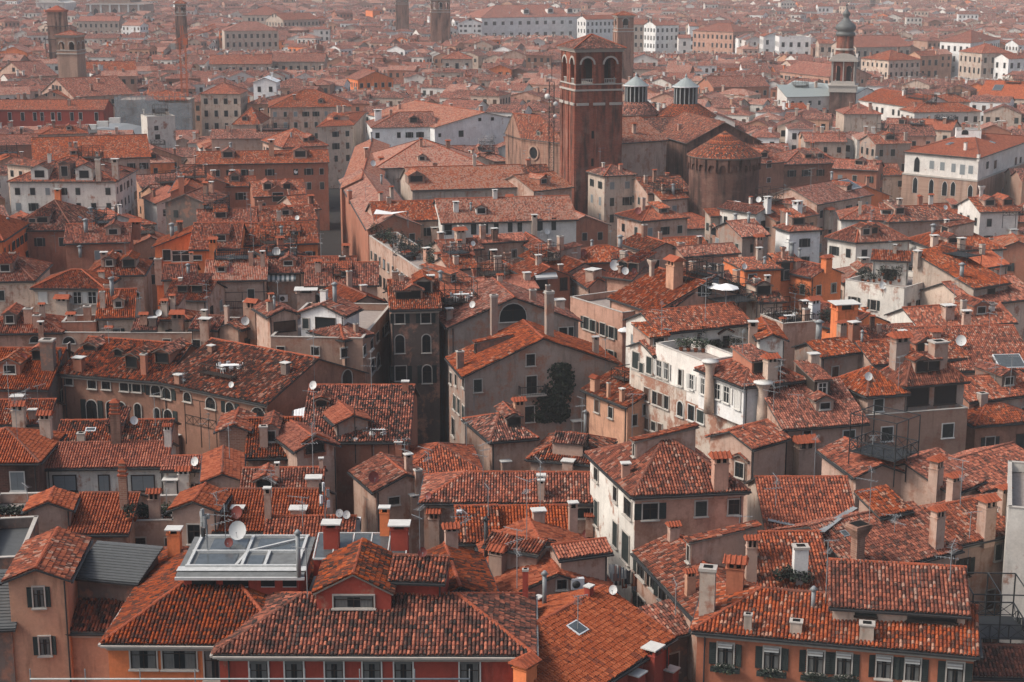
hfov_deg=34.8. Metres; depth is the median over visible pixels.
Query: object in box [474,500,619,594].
house
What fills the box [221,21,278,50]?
house
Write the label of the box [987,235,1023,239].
house
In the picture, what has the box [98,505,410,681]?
house
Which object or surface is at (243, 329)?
house
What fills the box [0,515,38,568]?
house
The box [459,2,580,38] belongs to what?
house
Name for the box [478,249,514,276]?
house
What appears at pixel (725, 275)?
house
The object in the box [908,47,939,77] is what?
house
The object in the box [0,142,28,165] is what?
house
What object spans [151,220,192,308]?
house
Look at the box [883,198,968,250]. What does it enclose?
house
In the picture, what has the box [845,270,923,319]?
house
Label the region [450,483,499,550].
house
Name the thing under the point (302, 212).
house
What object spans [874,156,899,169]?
house
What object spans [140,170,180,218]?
house
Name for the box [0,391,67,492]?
house
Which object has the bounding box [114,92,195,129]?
netted building
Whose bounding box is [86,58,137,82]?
house
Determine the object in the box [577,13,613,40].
house
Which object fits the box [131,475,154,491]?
window
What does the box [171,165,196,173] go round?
house
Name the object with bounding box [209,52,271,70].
house
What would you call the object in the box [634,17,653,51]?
house
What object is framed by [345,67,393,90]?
house
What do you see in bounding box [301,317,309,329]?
window
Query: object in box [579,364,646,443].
house
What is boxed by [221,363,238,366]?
garden table
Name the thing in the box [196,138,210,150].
house
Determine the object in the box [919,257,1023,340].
house
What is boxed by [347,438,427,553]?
house
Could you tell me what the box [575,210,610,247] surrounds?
house
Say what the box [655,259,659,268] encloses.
window
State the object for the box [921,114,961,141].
house
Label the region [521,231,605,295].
house
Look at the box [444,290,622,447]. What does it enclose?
house
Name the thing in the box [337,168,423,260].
house
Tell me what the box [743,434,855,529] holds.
house
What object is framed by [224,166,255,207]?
house
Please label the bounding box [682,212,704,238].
house
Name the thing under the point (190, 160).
house
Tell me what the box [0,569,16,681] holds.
house
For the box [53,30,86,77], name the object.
bell tower
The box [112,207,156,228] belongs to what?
house
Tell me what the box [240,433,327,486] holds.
house
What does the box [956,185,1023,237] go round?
house
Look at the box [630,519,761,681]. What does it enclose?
house
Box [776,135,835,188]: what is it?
house
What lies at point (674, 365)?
house
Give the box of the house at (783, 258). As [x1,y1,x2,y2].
[766,239,798,311]
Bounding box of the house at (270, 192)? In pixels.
[248,173,306,205]
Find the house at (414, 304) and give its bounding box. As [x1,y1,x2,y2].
[385,266,441,443]
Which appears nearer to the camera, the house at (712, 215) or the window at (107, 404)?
the window at (107, 404)
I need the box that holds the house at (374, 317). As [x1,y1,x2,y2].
[270,302,389,383]
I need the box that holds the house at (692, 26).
[687,20,701,50]
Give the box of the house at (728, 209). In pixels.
[717,196,775,227]
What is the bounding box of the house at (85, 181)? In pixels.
[7,146,137,215]
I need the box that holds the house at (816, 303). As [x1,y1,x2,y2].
[804,295,889,338]
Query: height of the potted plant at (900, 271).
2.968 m
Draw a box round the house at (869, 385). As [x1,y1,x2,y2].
[837,354,911,413]
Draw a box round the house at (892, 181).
[882,165,902,200]
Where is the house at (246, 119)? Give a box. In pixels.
[231,107,270,128]
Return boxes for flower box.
[710,663,739,674]
[756,667,786,678]
[800,671,828,681]
[829,673,858,681]
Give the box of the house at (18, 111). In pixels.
[0,93,113,126]
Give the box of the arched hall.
[89,117,141,133]
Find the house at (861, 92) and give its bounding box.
[787,80,873,103]
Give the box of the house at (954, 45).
[939,30,999,78]
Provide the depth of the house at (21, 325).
200.74 m
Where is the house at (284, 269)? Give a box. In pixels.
[265,238,301,309]
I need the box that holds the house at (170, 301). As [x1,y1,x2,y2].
[156,293,200,331]
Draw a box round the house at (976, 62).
[958,41,1012,80]
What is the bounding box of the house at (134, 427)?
[57,392,181,453]
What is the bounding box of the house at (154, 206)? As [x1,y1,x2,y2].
[142,185,170,234]
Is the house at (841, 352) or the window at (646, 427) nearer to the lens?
the window at (646, 427)
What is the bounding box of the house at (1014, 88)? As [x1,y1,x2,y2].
[978,75,1023,107]
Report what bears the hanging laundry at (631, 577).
hanging from the washing line
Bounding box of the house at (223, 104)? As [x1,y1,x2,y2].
[199,77,248,135]
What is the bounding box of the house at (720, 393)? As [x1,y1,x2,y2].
[693,329,806,424]
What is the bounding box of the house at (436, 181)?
[399,155,522,200]
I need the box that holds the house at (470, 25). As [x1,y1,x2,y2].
[458,15,481,35]
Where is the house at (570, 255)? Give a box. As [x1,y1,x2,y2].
[516,229,605,309]
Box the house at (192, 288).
[163,251,227,314]
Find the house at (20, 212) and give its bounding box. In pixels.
[9,210,28,218]
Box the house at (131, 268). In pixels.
[89,242,153,315]
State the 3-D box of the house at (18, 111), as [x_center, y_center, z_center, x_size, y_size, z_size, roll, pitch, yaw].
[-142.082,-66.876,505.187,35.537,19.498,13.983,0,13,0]
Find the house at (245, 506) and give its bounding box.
[211,469,336,533]
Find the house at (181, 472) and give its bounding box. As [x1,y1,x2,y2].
[160,454,201,493]
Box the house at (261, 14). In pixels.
[242,6,284,24]
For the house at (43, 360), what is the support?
on the ground
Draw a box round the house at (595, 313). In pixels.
[570,290,634,366]
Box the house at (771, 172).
[744,137,786,202]
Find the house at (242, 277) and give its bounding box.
[204,234,268,316]
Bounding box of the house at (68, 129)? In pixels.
[39,119,88,136]
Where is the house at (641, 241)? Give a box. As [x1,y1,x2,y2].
[622,219,674,268]
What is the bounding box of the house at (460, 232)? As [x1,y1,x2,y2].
[430,225,484,276]
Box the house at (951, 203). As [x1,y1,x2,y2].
[922,193,958,212]
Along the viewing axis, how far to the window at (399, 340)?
194.79 m
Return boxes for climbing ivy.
[525,362,575,423]
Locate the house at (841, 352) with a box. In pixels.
[791,316,870,376]
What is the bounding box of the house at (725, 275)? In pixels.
[703,263,731,280]
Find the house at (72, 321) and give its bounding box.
[62,305,98,331]
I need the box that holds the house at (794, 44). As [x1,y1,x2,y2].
[775,34,810,54]
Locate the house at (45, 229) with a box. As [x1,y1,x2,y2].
[17,199,105,274]
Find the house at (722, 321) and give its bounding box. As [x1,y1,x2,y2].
[622,276,749,367]
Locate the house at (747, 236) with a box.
[709,212,770,259]
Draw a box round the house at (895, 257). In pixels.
[871,241,911,284]
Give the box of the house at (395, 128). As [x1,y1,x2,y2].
[365,109,435,146]
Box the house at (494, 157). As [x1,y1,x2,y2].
[476,141,504,163]
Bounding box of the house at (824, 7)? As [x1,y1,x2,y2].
[816,1,833,13]
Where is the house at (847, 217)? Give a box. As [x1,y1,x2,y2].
[835,196,893,230]
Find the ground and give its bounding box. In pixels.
[153,53,673,315]
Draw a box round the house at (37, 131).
[34,116,54,136]
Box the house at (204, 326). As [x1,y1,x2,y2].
[188,283,232,346]
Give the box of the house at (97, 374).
[56,321,198,420]
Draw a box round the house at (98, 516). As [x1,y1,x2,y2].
[67,459,148,550]
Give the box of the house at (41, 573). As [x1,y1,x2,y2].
[0,526,93,681]
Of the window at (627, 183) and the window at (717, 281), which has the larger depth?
the window at (627, 183)
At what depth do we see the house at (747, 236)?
273.76 m
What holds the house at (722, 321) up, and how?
on the house at (668, 405)
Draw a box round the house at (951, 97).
[937,85,970,105]
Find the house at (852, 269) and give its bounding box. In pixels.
[835,260,872,299]
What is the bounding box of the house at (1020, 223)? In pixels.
[1017,203,1023,228]
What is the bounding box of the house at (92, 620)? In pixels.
[65,597,123,681]
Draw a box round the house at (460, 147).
[450,145,464,151]
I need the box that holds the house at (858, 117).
[835,102,882,133]
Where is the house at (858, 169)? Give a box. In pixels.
[832,142,884,191]
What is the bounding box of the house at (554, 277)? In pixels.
[509,242,573,308]
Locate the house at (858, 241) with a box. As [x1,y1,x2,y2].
[824,209,910,268]
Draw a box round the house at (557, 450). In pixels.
[524,396,617,470]
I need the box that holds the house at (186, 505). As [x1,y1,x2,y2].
[165,482,232,545]
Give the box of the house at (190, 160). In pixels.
[183,147,219,163]
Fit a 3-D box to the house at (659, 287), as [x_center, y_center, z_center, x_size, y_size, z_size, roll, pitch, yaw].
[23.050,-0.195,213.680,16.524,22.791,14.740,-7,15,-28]
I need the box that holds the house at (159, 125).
[141,104,175,147]
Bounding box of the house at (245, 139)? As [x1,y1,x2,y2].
[210,117,289,150]
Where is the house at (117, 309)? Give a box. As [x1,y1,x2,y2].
[95,271,140,331]
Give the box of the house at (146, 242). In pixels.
[133,224,165,309]
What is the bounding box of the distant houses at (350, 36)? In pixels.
[0,0,1023,341]
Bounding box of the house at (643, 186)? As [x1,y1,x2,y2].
[632,169,688,211]
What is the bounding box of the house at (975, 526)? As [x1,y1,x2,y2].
[918,457,1012,642]
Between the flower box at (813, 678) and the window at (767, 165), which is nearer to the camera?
the flower box at (813, 678)
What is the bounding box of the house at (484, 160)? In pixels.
[469,148,496,164]
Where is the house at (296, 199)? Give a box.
[277,182,321,255]
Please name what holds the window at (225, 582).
in the house at (183, 611)
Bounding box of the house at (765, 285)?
[745,274,785,319]
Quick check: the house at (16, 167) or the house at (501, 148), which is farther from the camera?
the house at (501, 148)
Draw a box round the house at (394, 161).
[372,137,485,195]
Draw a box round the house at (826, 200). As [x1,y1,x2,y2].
[769,168,873,262]
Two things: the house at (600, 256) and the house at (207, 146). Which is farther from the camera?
the house at (207, 146)
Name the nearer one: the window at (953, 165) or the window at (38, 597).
the window at (38, 597)
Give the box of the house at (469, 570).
[427,521,498,591]
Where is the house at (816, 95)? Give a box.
[776,78,828,112]
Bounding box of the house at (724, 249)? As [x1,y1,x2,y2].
[672,235,741,269]
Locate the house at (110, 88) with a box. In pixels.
[41,75,133,116]
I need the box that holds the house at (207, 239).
[188,222,246,272]
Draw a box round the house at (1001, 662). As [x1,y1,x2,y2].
[967,572,1023,681]
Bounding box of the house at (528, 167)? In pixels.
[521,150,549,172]
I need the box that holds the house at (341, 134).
[316,105,366,188]
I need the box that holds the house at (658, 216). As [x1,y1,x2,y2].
[614,191,689,246]
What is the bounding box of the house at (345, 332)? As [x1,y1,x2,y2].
[306,304,374,383]
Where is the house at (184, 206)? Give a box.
[162,181,228,234]
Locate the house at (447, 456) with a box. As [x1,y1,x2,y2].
[409,420,484,472]
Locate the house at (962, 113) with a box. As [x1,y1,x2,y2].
[899,94,981,124]
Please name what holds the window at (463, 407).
in the house at (488, 373)
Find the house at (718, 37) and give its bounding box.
[692,23,754,53]
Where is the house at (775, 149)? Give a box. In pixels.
[768,146,783,152]
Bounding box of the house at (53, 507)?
[20,483,80,534]
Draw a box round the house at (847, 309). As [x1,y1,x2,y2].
[827,299,913,340]
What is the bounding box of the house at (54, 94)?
[33,89,69,98]
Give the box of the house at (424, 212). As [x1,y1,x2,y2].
[365,196,438,246]
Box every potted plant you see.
[0,504,6,516]
[1,504,12,516]
[6,504,19,516]
[12,504,24,515]
[122,503,136,521]
[130,501,140,521]
[137,503,145,518]
[140,505,148,518]
[141,502,147,518]
[161,502,169,518]
[163,501,172,518]
[377,225,385,240]
[380,233,388,242]
[388,238,395,246]
[426,250,434,260]
[675,338,687,350]
[683,337,692,351]
[691,336,701,351]
[696,322,705,340]
[697,338,709,352]
[726,335,734,347]
[772,569,787,586]
[780,564,792,583]
[784,569,800,587]
[799,569,815,588]
[857,267,866,280]
[864,265,871,281]
[870,273,878,281]
[876,266,882,280]
[894,265,902,281]
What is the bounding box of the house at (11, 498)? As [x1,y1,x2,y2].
[0,492,38,516]
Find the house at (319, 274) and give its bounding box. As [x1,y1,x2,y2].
[294,255,378,309]
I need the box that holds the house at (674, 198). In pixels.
[652,176,689,212]
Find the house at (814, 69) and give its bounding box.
[779,60,872,86]
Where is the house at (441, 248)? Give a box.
[439,239,474,256]
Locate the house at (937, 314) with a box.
[884,277,1018,325]
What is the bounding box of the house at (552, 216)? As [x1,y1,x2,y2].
[432,189,578,246]
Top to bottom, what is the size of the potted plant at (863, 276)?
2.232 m
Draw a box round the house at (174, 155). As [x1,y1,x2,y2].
[149,140,181,168]
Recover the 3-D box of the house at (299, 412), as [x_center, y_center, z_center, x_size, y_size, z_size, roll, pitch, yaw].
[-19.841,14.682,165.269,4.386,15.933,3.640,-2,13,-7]
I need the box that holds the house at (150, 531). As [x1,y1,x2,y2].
[134,487,177,545]
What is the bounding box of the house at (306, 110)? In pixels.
[268,89,352,138]
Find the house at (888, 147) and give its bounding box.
[858,123,911,171]
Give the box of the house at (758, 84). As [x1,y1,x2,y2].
[698,73,769,97]
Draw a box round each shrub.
[724,278,739,285]
[731,281,745,294]
[802,284,815,295]
[816,308,830,321]
[821,307,830,320]
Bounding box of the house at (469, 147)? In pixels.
[463,144,498,153]
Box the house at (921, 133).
[884,119,936,146]
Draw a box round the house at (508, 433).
[461,396,539,472]
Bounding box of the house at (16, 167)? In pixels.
[4,158,132,214]
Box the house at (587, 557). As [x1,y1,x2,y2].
[544,537,613,580]
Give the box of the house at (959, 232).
[908,218,1006,270]
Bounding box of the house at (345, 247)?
[299,233,357,286]
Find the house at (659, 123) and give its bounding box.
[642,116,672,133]
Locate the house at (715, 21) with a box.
[685,19,730,33]
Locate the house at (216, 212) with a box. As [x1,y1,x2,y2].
[196,192,257,221]
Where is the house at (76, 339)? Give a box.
[59,310,239,351]
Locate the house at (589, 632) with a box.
[508,570,680,681]
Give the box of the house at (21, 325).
[0,302,66,346]
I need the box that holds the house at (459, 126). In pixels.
[367,100,509,144]
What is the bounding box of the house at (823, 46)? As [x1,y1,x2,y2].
[815,36,833,57]
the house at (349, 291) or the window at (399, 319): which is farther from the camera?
the house at (349, 291)
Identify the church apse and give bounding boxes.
[687,131,761,216]
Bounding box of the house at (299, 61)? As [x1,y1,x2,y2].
[272,51,328,70]
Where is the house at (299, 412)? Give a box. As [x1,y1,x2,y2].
[292,407,304,417]
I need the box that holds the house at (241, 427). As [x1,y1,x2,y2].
[213,407,257,466]
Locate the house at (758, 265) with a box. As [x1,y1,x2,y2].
[721,247,784,291]
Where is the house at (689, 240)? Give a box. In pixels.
[657,235,707,245]
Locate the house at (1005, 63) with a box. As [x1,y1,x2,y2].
[993,50,1023,79]
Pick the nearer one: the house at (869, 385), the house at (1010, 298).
the house at (869, 385)
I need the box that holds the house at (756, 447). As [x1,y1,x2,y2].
[705,383,791,523]
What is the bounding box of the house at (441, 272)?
[382,245,479,301]
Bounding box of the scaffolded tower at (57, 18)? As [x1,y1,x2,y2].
[44,5,70,58]
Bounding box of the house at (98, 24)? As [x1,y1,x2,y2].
[78,14,123,33]
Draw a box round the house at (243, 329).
[218,298,261,344]
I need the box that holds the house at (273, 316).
[251,281,300,347]
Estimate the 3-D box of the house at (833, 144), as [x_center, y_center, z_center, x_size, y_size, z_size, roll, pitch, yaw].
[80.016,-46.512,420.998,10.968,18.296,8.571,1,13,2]
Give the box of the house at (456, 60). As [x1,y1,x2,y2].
[442,51,472,68]
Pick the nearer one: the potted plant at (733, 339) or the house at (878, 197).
the potted plant at (733, 339)
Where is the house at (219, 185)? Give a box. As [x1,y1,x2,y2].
[191,164,228,203]
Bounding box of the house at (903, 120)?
[884,115,918,127]
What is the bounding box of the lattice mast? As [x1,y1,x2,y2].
[545,79,557,170]
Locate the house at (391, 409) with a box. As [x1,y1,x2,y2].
[302,347,419,513]
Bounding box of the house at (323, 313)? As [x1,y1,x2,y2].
[296,282,363,335]
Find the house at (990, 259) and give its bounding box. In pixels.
[909,244,1011,274]
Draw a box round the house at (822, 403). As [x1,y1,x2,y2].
[763,351,869,474]
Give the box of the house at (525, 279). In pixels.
[471,254,540,291]
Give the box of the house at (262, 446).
[245,410,302,466]
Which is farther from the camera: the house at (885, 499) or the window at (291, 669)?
the house at (885, 499)
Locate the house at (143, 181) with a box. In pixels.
[136,165,189,217]
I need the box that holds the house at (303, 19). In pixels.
[266,11,318,26]
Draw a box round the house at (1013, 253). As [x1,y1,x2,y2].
[991,232,1023,282]
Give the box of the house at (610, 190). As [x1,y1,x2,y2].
[585,151,637,246]
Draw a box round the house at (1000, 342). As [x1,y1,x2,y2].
[897,301,1023,375]
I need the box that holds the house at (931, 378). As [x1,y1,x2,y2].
[879,330,970,410]
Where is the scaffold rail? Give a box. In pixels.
[29,669,469,681]
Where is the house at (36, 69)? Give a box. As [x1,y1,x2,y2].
[0,60,58,79]
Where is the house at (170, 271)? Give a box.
[161,251,200,294]
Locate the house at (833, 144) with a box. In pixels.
[800,125,847,158]
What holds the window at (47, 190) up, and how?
in the house at (85, 181)
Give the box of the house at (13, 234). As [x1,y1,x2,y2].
[0,214,29,257]
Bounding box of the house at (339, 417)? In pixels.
[322,399,374,437]
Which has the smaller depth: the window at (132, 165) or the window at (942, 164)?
the window at (942, 164)
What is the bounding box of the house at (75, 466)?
[44,399,179,494]
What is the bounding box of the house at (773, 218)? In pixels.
[749,184,819,259]
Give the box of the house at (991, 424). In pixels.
[965,402,1023,449]
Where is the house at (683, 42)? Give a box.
[677,32,690,52]
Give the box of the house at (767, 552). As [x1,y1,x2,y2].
[735,506,857,591]
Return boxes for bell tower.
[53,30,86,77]
[173,0,187,49]
[395,0,408,29]
[430,0,450,42]
[557,33,626,214]
[611,11,635,79]
[828,4,858,114]
[869,0,875,6]
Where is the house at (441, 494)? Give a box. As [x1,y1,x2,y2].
[417,440,594,549]
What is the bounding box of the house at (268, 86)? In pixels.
[252,72,280,99]
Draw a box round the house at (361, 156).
[339,132,390,253]
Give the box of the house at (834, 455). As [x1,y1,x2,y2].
[816,435,904,508]
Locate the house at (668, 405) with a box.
[630,369,738,457]
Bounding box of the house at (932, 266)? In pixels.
[911,243,1011,296]
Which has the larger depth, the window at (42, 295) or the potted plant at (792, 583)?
the window at (42, 295)
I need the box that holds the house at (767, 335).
[747,316,789,365]
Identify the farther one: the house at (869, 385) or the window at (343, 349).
the window at (343, 349)
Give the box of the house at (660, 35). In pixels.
[644,18,678,52]
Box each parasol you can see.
[618,327,625,341]
[707,283,719,302]
[714,283,738,294]
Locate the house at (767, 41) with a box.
[759,29,774,52]
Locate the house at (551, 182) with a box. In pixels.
[504,170,574,200]
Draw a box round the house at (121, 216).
[101,204,143,225]
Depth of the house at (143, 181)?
360.70 m
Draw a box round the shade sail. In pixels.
[373,209,408,227]
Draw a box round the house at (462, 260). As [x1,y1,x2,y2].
[432,243,479,276]
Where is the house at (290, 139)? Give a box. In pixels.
[261,128,328,149]
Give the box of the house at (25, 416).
[0,361,65,430]
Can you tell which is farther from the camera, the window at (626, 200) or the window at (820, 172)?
the window at (820, 172)
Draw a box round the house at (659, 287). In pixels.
[605,254,757,317]
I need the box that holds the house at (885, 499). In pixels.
[854,484,914,520]
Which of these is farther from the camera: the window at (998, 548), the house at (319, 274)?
the house at (319, 274)
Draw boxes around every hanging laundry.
[609,564,617,573]
[613,566,620,580]
[617,567,623,577]
[621,569,626,578]
[624,570,630,583]
[629,572,633,582]
[632,573,636,585]
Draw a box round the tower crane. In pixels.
[170,24,214,95]
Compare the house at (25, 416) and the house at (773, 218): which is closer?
the house at (25, 416)
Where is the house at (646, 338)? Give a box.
[626,304,670,384]
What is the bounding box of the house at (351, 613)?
[210,537,538,681]
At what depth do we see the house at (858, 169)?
355.71 m
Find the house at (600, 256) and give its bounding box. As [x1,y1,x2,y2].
[579,230,633,279]
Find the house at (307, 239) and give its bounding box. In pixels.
[243,204,319,257]
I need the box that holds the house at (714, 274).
[670,252,747,306]
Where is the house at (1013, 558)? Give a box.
[997,460,1023,642]
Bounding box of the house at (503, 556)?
[481,476,556,576]
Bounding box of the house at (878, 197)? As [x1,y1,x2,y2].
[850,175,891,205]
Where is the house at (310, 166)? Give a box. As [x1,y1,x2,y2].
[196,139,329,230]
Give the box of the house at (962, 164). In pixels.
[901,120,1023,204]
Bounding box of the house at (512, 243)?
[473,224,528,262]
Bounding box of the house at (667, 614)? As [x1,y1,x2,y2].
[637,578,690,681]
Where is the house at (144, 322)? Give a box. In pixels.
[131,291,160,331]
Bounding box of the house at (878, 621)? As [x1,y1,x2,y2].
[688,539,982,681]
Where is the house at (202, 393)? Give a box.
[158,329,368,453]
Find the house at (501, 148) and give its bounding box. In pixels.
[496,136,504,157]
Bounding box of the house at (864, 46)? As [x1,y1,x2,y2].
[831,33,911,69]
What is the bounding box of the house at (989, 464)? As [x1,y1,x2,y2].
[952,441,1023,494]
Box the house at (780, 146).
[763,143,788,150]
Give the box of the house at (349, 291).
[316,270,387,302]
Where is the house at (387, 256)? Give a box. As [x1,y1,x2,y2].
[369,232,441,302]
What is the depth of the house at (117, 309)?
204.09 m
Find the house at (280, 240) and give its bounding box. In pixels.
[254,225,307,257]
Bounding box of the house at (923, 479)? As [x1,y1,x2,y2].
[848,405,987,504]
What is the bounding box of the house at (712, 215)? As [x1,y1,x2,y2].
[703,201,739,243]
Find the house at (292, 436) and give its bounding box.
[274,390,341,513]
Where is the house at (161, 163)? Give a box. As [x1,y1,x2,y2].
[150,145,175,173]
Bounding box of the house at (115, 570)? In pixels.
[75,540,163,601]
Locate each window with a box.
[0,290,5,301]
[8,112,11,120]
[9,471,26,491]
[12,241,15,250]
[14,188,20,194]
[15,203,21,210]
[20,112,24,120]
[26,585,50,609]
[28,203,38,210]
[28,335,38,343]
[29,188,35,194]
[33,112,36,120]
[33,635,56,657]
[34,238,44,246]
[37,291,48,303]
[40,112,43,120]
[45,188,49,194]
[51,112,54,119]
[52,475,77,491]
[57,112,60,120]
[58,237,65,245]
[58,349,63,366]
[60,388,63,402]
[61,188,66,194]
[61,336,75,344]
[64,378,73,386]
[67,341,70,359]
[68,292,86,304]
[70,112,73,120]
[75,188,80,194]
[80,399,102,418]
[83,292,97,304]
[86,380,97,389]
[91,203,96,209]
[94,112,98,120]
[94,250,100,259]
[98,474,110,490]
[100,381,111,390]
[105,188,110,194]
[105,400,110,417]
[113,328,124,331]
[118,383,129,392]
[127,163,134,167]
[128,651,159,671]
[129,384,144,393]
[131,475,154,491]
[133,403,141,417]
[135,537,146,544]
[139,162,148,168]
[145,384,164,397]
[151,274,154,283]
[153,407,160,417]
[160,387,175,400]
[160,651,199,671]
[162,249,170,260]
[162,408,177,420]
[171,250,189,261]
[173,210,177,217]
[182,392,192,403]
[186,523,200,545]
[191,339,200,346]
[192,580,215,586]
[193,255,202,260]
[202,651,219,681]
[204,397,216,410]
[219,299,223,311]
[221,401,238,412]
[223,98,227,103]
[223,580,247,586]
[235,192,245,199]
[241,169,247,175]
[247,289,254,298]
[248,661,269,681]
[251,407,265,416]
[261,580,274,586]
[265,169,273,175]
[273,320,296,332]
[276,346,285,350]
[283,580,296,586]
[283,661,304,681]
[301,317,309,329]
[302,111,308,116]
[303,251,314,255]
[304,168,312,174]
[307,182,311,189]
[310,346,319,356]
[312,111,318,115]
[315,317,334,330]
[319,168,323,174]
[320,182,324,188]
[323,661,344,681]
[332,131,338,136]
[332,143,339,149]
[341,347,349,358]
[341,369,352,383]
[361,661,382,681]
[363,343,366,357]
[371,337,373,352]
[371,358,375,375]
[375,330,380,344]
[376,352,381,370]
[379,274,381,286]
[382,278,385,289]
[382,321,388,336]
[386,262,389,272]
[388,495,401,506]
[389,365,411,381]
[390,314,409,324]
[393,662,413,681]
[394,334,405,354]
[406,132,412,137]
[409,233,414,240]
[416,132,423,137]
[416,313,435,324]
[417,364,436,384]
[421,334,431,353]
[424,227,430,235]
[444,225,451,234]
[448,371,451,385]
[450,415,454,438]
[452,393,455,412]
[453,372,457,387]
[456,396,460,415]
[458,662,480,681]
[459,130,463,136]
[460,403,464,422]
[461,378,464,389]
[471,221,475,234]
[473,378,483,393]
[499,303,526,323]
[508,220,512,231]
[511,249,516,258]
[518,219,521,231]
[525,353,536,367]
[525,405,535,423]
[526,375,537,393]
[528,145,538,160]
[534,278,547,290]
[537,219,542,230]
[551,218,555,229]
[555,578,568,591]
[558,327,567,333]
[559,277,567,290]
[568,326,573,335]
[578,508,592,519]
[580,315,591,330]
[582,232,586,240]
[586,318,597,332]
[592,398,599,414]
[592,465,598,484]
[592,498,598,528]
[597,232,602,239]
[598,181,601,188]
[598,321,605,336]
[606,325,616,339]
[606,349,615,357]
[606,406,613,419]
[609,197,613,205]
[610,182,614,189]
[610,214,613,222]
[610,519,618,550]
[611,484,617,504]
[619,528,629,566]
[621,494,632,521]
[622,196,631,204]
[625,181,629,188]
[630,350,639,370]
[631,413,638,426]
[633,559,646,586]
[633,590,646,606]
[634,502,665,521]
[636,361,643,377]
[641,403,645,416]
[643,386,649,402]
[643,417,648,431]
[644,355,652,375]
[647,227,652,235]
[647,577,653,593]
[649,420,655,431]
[650,390,657,406]
[654,359,664,378]
[654,582,669,601]
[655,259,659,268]
[655,391,662,408]
[657,422,662,430]
[661,226,669,234]
[661,361,670,380]
[662,394,669,410]
[669,650,680,673]
[672,205,676,211]
[675,400,683,417]
[676,368,682,387]
[676,401,683,418]
[677,225,682,233]
[677,368,683,387]
[686,373,695,391]
[686,403,695,422]
[693,500,708,518]
[696,408,704,425]
[698,282,711,296]
[698,377,704,395]
[709,641,741,667]
[711,338,720,347]
[712,274,718,282]
[714,382,722,401]
[720,384,732,404]
[726,498,741,516]
[732,390,741,411]
[755,645,788,672]
[766,161,771,167]
[781,263,789,280]
[787,170,795,176]
[799,238,809,246]
[799,283,804,295]
[799,649,832,676]
[801,256,809,260]
[802,169,810,176]
[802,430,811,434]
[816,169,824,175]
[816,284,821,295]
[828,651,859,678]
[829,246,838,255]
[830,282,836,293]
[831,365,839,376]
[842,429,855,439]
[845,248,850,257]
[848,296,859,306]
[852,175,856,181]
[854,613,877,618]
[861,249,867,256]
[865,176,872,182]
[867,299,879,310]
[868,654,899,681]
[872,398,884,412]
[879,149,883,156]
[880,426,893,442]
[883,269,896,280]
[890,149,895,155]
[899,656,928,681]
[906,387,929,406]
[906,616,957,624]
[912,177,917,192]
[913,157,919,171]
[928,179,933,193]
[929,160,934,168]
[933,385,956,405]
[937,660,972,681]
[940,162,944,170]
[940,422,954,439]
[941,181,947,195]
[950,181,955,195]
[951,163,955,172]
[956,557,974,577]
[959,164,964,174]
[961,129,968,134]
[967,185,972,197]
[968,165,973,173]
[981,436,999,446]
[981,639,991,642]
[983,588,995,612]
[986,218,991,226]
[993,542,1003,562]
[1007,263,1013,270]
[1016,433,1023,448]
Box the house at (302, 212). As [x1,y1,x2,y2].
[251,200,317,221]
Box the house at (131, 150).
[31,134,150,173]
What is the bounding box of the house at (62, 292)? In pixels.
[29,268,121,315]
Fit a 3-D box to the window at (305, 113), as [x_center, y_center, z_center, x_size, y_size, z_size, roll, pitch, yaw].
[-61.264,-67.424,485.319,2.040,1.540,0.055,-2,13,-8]
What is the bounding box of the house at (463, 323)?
[439,273,582,441]
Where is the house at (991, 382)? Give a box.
[963,355,1023,409]
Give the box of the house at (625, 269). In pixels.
[602,250,656,291]
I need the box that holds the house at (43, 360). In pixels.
[0,338,74,418]
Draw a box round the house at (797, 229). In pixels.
[772,208,823,262]
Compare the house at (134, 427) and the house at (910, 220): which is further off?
the house at (910, 220)
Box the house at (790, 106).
[785,101,806,111]
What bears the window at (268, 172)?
in the house at (310, 166)
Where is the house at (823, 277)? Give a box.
[788,248,844,312]
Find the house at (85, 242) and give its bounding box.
[63,206,141,269]
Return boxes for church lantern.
[622,72,658,116]
[657,74,716,118]
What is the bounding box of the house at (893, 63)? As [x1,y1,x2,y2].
[860,47,921,79]
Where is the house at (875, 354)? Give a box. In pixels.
[854,328,971,369]
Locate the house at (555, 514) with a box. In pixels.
[498,456,567,528]
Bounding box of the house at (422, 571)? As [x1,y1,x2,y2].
[387,504,453,596]
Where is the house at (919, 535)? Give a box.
[766,465,964,564]
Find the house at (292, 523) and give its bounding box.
[262,482,361,543]
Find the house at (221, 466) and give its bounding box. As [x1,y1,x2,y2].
[199,421,245,487]
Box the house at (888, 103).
[858,88,947,120]
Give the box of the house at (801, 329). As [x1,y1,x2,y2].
[760,292,815,370]
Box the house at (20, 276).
[0,251,52,315]
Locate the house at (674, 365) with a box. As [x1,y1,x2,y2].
[654,338,732,404]
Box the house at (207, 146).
[201,142,211,150]
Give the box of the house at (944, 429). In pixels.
[864,404,967,454]
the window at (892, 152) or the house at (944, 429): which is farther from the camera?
the window at (892, 152)
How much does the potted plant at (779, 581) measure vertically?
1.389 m
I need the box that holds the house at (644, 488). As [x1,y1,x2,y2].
[583,393,751,603]
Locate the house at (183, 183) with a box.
[168,164,206,198]
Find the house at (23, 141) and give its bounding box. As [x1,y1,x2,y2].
[0,124,37,158]

